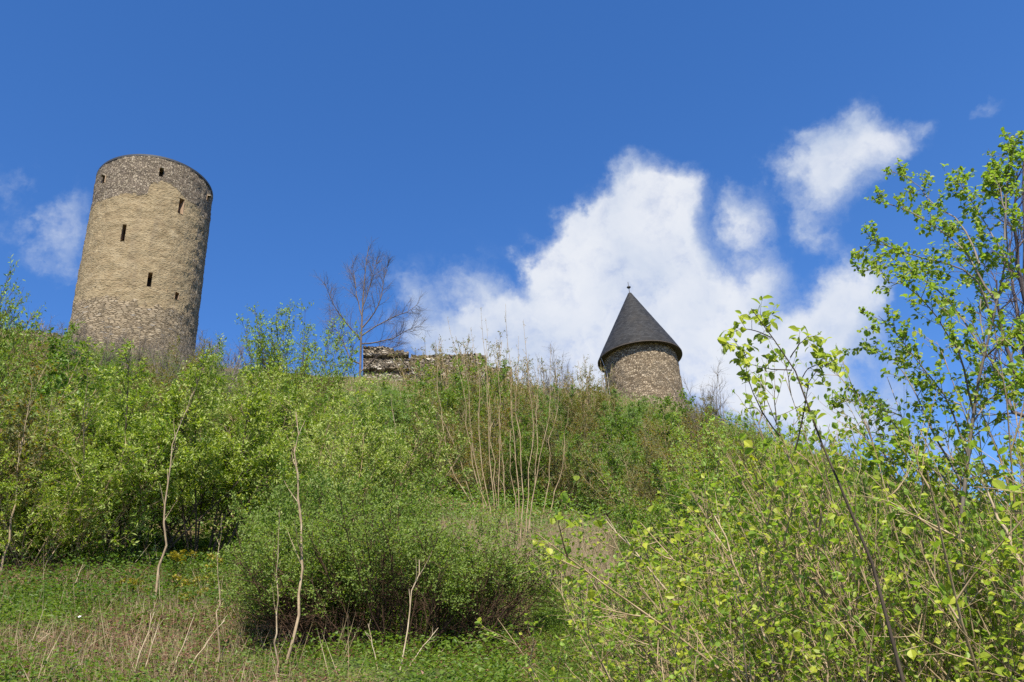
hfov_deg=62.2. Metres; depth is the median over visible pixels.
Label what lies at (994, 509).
dead cane
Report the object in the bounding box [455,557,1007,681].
hazel shrub
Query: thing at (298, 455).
leafy bush
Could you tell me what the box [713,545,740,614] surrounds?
dead cane
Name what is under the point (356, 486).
fine leaved bush
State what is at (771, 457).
hazel bush
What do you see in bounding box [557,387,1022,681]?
hazel shrub
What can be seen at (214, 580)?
spurge plant
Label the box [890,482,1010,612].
hazel bush
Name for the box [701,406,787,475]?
hazel bush
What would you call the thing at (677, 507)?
leafy bush
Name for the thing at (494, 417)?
twiggy bush
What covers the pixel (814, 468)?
hazel bush
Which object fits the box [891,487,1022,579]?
dead cane
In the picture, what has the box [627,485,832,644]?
hazel bush
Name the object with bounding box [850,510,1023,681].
hazel shrub
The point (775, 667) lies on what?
dead cane
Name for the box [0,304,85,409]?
leafy bush
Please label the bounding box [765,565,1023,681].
hazel shrub
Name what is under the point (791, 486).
hazel bush
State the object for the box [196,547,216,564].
spurge plant
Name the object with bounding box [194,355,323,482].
willow bush
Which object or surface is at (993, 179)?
hornbeam tree
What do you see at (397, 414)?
leafy bush
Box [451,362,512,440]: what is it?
twiggy bush
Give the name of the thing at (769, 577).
hazel bush
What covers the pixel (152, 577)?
herbs
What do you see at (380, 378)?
dry grass
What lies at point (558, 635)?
grass
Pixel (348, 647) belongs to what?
dry stalks
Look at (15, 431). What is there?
twiggy bush
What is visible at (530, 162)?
sky
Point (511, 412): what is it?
coppice clump
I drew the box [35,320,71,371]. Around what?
bare shrub
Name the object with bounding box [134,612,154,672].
dead cane
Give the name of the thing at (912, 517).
hazel bush
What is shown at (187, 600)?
spurge plant
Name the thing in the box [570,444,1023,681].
hazel shrub
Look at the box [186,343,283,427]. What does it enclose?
willow bush
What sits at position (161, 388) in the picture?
twiggy bush
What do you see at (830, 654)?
hazel shrub
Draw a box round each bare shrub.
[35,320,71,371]
[54,317,100,362]
[77,321,129,368]
[106,315,163,377]
[140,328,197,382]
[161,316,256,402]
[166,328,239,389]
[526,342,577,426]
[658,354,735,450]
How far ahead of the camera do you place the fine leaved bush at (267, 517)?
16.92 m
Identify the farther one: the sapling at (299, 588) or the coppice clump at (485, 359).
the coppice clump at (485, 359)
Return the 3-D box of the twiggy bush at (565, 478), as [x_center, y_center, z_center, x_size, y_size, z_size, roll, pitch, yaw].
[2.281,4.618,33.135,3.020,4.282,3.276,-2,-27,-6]
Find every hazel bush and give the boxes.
[599,443,727,551]
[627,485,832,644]
[666,412,809,535]
[674,405,859,576]
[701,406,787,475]
[712,408,817,502]
[719,487,947,651]
[746,462,862,530]
[780,522,1008,680]
[793,442,854,489]
[804,473,943,569]
[844,462,905,519]
[857,473,997,574]
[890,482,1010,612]
[916,512,1019,681]
[970,438,1023,537]
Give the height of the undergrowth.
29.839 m
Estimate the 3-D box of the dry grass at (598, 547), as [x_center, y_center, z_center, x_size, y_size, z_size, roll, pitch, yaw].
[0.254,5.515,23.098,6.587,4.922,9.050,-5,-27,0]
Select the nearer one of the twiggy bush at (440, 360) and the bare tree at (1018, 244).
the bare tree at (1018, 244)
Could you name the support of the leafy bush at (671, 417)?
on the ground at (344, 667)
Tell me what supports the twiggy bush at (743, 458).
on the ground at (344, 667)
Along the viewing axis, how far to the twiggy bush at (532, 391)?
54.14 m
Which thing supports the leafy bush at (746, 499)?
on the ground at (344, 667)
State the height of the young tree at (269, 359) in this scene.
9.022 m
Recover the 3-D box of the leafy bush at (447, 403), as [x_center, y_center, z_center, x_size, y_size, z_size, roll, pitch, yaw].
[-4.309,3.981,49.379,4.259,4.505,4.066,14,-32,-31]
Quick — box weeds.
[0,585,521,681]
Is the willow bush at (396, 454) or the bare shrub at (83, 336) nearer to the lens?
the willow bush at (396, 454)
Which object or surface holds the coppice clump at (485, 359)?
on the ground at (344, 667)
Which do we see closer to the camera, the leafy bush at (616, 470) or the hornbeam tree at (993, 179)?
the hornbeam tree at (993, 179)
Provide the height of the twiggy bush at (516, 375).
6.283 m
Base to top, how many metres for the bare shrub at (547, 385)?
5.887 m
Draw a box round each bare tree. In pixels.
[310,239,430,376]
[959,152,1023,417]
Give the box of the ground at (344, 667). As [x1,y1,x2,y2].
[0,333,981,681]
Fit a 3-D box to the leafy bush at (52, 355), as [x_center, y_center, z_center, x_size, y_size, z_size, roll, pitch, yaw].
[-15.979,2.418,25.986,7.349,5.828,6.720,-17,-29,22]
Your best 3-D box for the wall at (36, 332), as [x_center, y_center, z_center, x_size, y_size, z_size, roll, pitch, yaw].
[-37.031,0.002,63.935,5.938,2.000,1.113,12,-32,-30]
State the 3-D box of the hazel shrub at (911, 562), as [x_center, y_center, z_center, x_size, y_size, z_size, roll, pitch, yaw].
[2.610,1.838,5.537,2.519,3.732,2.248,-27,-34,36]
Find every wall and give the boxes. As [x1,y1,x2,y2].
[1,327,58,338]
[363,346,512,384]
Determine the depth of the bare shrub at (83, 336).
55.83 m
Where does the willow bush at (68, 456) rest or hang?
on the ground at (344, 667)
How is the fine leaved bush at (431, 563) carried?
on the ground at (344, 667)
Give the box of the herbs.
[0,523,637,629]
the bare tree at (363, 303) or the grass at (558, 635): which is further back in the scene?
the bare tree at (363, 303)
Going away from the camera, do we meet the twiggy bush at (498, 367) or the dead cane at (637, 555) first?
the dead cane at (637, 555)
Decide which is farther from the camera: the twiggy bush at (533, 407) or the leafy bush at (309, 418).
the twiggy bush at (533, 407)
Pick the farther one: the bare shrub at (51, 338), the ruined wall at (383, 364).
the ruined wall at (383, 364)
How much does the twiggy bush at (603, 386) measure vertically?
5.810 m
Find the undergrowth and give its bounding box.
[0,323,1009,603]
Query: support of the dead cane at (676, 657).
on the ground at (344, 667)
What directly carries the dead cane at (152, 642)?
on the ground at (344, 667)
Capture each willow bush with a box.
[0,335,183,565]
[0,351,115,481]
[0,433,132,568]
[32,343,124,404]
[38,358,172,474]
[49,338,288,564]
[105,365,301,564]
[138,333,293,470]
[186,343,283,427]
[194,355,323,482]
[252,374,424,535]
[271,383,386,479]
[310,371,473,532]
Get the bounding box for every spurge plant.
[115,577,148,602]
[167,549,197,574]
[170,574,188,595]
[175,590,203,610]
[180,575,209,589]
[188,587,209,605]
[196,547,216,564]
[205,553,222,571]
[208,573,221,594]
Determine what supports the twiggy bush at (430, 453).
on the ground at (344, 667)
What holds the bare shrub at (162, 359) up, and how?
on the ground at (344, 667)
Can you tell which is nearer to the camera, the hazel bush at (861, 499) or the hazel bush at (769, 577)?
the hazel bush at (769, 577)
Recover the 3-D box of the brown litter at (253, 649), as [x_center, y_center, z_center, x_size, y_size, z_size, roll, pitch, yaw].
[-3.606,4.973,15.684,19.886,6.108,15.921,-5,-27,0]
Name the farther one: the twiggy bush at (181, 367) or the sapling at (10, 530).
the twiggy bush at (181, 367)
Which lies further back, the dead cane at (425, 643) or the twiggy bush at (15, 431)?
the twiggy bush at (15, 431)
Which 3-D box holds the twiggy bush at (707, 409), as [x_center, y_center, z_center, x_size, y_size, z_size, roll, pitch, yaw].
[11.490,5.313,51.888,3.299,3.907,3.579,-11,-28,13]
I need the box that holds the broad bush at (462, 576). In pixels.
[186,458,606,656]
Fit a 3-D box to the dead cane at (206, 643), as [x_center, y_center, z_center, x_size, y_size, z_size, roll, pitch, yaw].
[-4.553,4.529,12.611,0.560,0.902,0.064,5,-29,-18]
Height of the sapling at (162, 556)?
4.772 m
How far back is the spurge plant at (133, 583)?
16.91 m
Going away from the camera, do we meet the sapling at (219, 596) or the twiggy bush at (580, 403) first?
the sapling at (219, 596)
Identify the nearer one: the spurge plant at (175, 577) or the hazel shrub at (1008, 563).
the hazel shrub at (1008, 563)
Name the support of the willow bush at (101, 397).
on the ground at (344, 667)
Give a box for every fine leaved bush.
[216,460,394,627]
[269,452,450,636]
[372,514,486,622]
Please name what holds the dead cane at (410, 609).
on the ground at (344, 667)
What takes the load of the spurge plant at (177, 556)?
on the ground at (344, 667)
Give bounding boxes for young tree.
[0,255,46,423]
[234,299,364,433]
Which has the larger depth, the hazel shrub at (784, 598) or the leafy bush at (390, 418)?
the leafy bush at (390, 418)
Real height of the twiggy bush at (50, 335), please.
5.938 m
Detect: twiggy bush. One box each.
[0,316,52,388]
[0,358,107,553]
[9,327,89,414]
[98,376,252,460]
[105,359,156,411]
[136,335,216,423]
[301,382,344,425]
[383,337,444,416]
[403,381,480,495]
[420,334,481,401]
[437,382,534,502]
[443,330,510,410]
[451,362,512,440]
[483,342,533,420]
[492,375,545,441]
[512,356,561,423]
[532,400,605,509]
[555,370,622,453]
[557,357,598,429]
[563,354,619,445]
[572,418,695,529]
[637,403,721,502]
[641,404,687,450]
[657,413,776,509]
[670,395,725,446]
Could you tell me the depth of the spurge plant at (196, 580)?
17.95 m
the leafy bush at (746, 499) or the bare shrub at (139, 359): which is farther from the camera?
the bare shrub at (139, 359)
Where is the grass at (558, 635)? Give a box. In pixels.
[530,581,764,681]
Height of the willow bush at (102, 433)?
5.254 m
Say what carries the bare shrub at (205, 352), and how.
on the ground at (344, 667)
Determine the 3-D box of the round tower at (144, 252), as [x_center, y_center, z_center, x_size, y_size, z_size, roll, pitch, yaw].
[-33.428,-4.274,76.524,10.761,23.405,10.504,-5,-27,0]
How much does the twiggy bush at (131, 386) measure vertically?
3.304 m
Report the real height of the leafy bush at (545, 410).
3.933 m
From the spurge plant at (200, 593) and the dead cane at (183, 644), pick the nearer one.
the dead cane at (183, 644)
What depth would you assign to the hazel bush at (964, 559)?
11.80 m
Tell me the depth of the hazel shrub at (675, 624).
9.15 m
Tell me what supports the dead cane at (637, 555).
on the hazel shrub at (611, 579)
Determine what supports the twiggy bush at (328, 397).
on the ground at (344, 667)
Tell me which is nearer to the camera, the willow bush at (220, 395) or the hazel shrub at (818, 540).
the hazel shrub at (818, 540)
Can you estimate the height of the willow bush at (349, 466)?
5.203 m
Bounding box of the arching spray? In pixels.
[717,295,904,681]
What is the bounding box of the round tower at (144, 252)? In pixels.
[67,154,212,362]
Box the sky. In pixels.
[0,0,1023,504]
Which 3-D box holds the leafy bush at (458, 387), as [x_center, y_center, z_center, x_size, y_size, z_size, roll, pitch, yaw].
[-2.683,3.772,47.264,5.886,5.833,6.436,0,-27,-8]
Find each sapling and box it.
[0,378,42,574]
[155,392,193,603]
[214,517,223,671]
[271,507,281,677]
[284,411,305,663]
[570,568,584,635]
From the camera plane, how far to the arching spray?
4.54 m
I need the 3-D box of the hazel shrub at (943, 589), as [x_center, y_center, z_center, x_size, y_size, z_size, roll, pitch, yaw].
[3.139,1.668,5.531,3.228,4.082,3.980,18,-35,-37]
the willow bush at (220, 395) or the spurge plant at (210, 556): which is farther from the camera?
the willow bush at (220, 395)
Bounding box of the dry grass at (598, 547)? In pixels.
[426,502,636,599]
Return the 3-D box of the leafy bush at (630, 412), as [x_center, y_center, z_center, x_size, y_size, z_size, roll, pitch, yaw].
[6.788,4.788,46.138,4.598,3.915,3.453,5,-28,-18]
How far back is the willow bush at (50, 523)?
18.84 m
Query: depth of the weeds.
12.86 m
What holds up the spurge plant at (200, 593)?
on the ground at (344, 667)
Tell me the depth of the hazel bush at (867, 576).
12.38 m
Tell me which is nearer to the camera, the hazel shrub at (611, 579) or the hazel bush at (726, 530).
the hazel shrub at (611, 579)
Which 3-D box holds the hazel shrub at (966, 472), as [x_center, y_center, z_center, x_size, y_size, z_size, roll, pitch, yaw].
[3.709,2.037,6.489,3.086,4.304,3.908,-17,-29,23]
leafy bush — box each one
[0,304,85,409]
[0,327,117,478]
[188,421,322,546]
[270,379,343,494]
[328,385,395,433]
[366,385,446,480]
[375,381,436,429]
[405,370,481,431]
[411,353,513,452]
[477,412,589,506]
[510,382,582,444]
[554,418,647,519]
[557,387,696,490]
[589,389,674,456]
[603,458,757,574]
[684,463,850,593]
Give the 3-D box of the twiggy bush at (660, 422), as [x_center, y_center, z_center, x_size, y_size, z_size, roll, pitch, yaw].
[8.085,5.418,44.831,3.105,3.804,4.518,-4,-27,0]
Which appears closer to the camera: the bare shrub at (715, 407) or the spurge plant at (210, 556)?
the spurge plant at (210, 556)
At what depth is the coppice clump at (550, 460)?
30.77 m
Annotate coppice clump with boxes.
[414,313,504,525]
[497,316,552,544]
[541,381,569,521]
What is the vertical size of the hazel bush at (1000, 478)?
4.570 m
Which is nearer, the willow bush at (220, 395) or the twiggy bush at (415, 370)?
the willow bush at (220, 395)
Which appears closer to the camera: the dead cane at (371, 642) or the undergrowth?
the dead cane at (371, 642)
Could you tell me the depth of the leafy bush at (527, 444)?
33.59 m
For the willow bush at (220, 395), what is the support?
on the ground at (344, 667)
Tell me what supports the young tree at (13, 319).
on the ground at (344, 667)
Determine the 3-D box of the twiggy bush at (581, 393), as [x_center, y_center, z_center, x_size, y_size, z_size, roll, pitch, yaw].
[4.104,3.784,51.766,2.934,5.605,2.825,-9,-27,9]
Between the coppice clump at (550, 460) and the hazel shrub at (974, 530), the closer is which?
the hazel shrub at (974, 530)
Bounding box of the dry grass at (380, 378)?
[1,327,927,518]
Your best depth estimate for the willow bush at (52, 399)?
27.85 m
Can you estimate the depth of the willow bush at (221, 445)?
22.29 m
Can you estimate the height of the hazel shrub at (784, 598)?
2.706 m
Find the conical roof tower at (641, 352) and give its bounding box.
[598,284,685,407]
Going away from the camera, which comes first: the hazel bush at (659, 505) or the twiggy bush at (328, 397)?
the hazel bush at (659, 505)
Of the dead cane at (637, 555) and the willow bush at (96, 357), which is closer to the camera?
the dead cane at (637, 555)
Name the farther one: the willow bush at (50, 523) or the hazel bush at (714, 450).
the hazel bush at (714, 450)
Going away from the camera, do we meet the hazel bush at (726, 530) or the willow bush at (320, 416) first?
the hazel bush at (726, 530)
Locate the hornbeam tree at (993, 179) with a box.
[827,126,1023,681]
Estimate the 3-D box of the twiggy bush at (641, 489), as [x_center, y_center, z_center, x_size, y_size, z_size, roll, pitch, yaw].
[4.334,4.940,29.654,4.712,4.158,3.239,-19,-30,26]
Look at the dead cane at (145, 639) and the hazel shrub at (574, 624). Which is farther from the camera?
the dead cane at (145, 639)
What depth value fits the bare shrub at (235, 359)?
51.97 m
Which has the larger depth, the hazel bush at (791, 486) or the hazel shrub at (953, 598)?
the hazel bush at (791, 486)
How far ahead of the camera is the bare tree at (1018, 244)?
17.63 m
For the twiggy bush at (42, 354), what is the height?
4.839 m
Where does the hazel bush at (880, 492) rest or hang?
on the ground at (344, 667)
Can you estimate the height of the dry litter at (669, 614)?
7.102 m
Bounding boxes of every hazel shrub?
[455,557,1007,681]
[504,391,1023,681]
[527,487,891,681]
[528,425,1003,681]
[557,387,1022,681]
[563,490,936,681]
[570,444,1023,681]
[598,547,751,681]
[657,292,1023,681]
[668,326,1023,681]
[694,606,1021,681]
[707,354,1023,681]
[716,326,1023,681]
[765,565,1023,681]
[790,418,1023,681]
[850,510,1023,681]
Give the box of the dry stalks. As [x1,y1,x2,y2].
[0,544,366,681]
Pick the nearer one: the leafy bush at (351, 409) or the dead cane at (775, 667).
the dead cane at (775, 667)
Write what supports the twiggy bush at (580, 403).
on the ground at (344, 667)
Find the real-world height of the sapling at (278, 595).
2.603 m
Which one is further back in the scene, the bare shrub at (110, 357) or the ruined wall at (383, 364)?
the ruined wall at (383, 364)
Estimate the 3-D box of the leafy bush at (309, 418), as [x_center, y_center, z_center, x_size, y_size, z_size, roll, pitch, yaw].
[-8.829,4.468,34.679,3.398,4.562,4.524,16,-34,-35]
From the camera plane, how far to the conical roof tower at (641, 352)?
75.39 m
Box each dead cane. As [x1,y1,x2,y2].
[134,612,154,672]
[146,618,162,665]
[172,614,194,673]
[187,618,224,672]
[365,620,377,669]
[399,556,429,669]
[409,628,437,665]
[606,516,681,609]
[655,632,694,680]
[708,492,780,679]
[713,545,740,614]
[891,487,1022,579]
[976,479,1021,563]
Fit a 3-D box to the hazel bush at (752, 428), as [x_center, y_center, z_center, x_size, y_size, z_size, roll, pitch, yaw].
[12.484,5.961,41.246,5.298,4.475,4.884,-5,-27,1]
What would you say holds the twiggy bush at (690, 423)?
on the ground at (344, 667)
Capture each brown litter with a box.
[0,548,760,681]
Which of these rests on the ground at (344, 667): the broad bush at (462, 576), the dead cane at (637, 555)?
the broad bush at (462, 576)

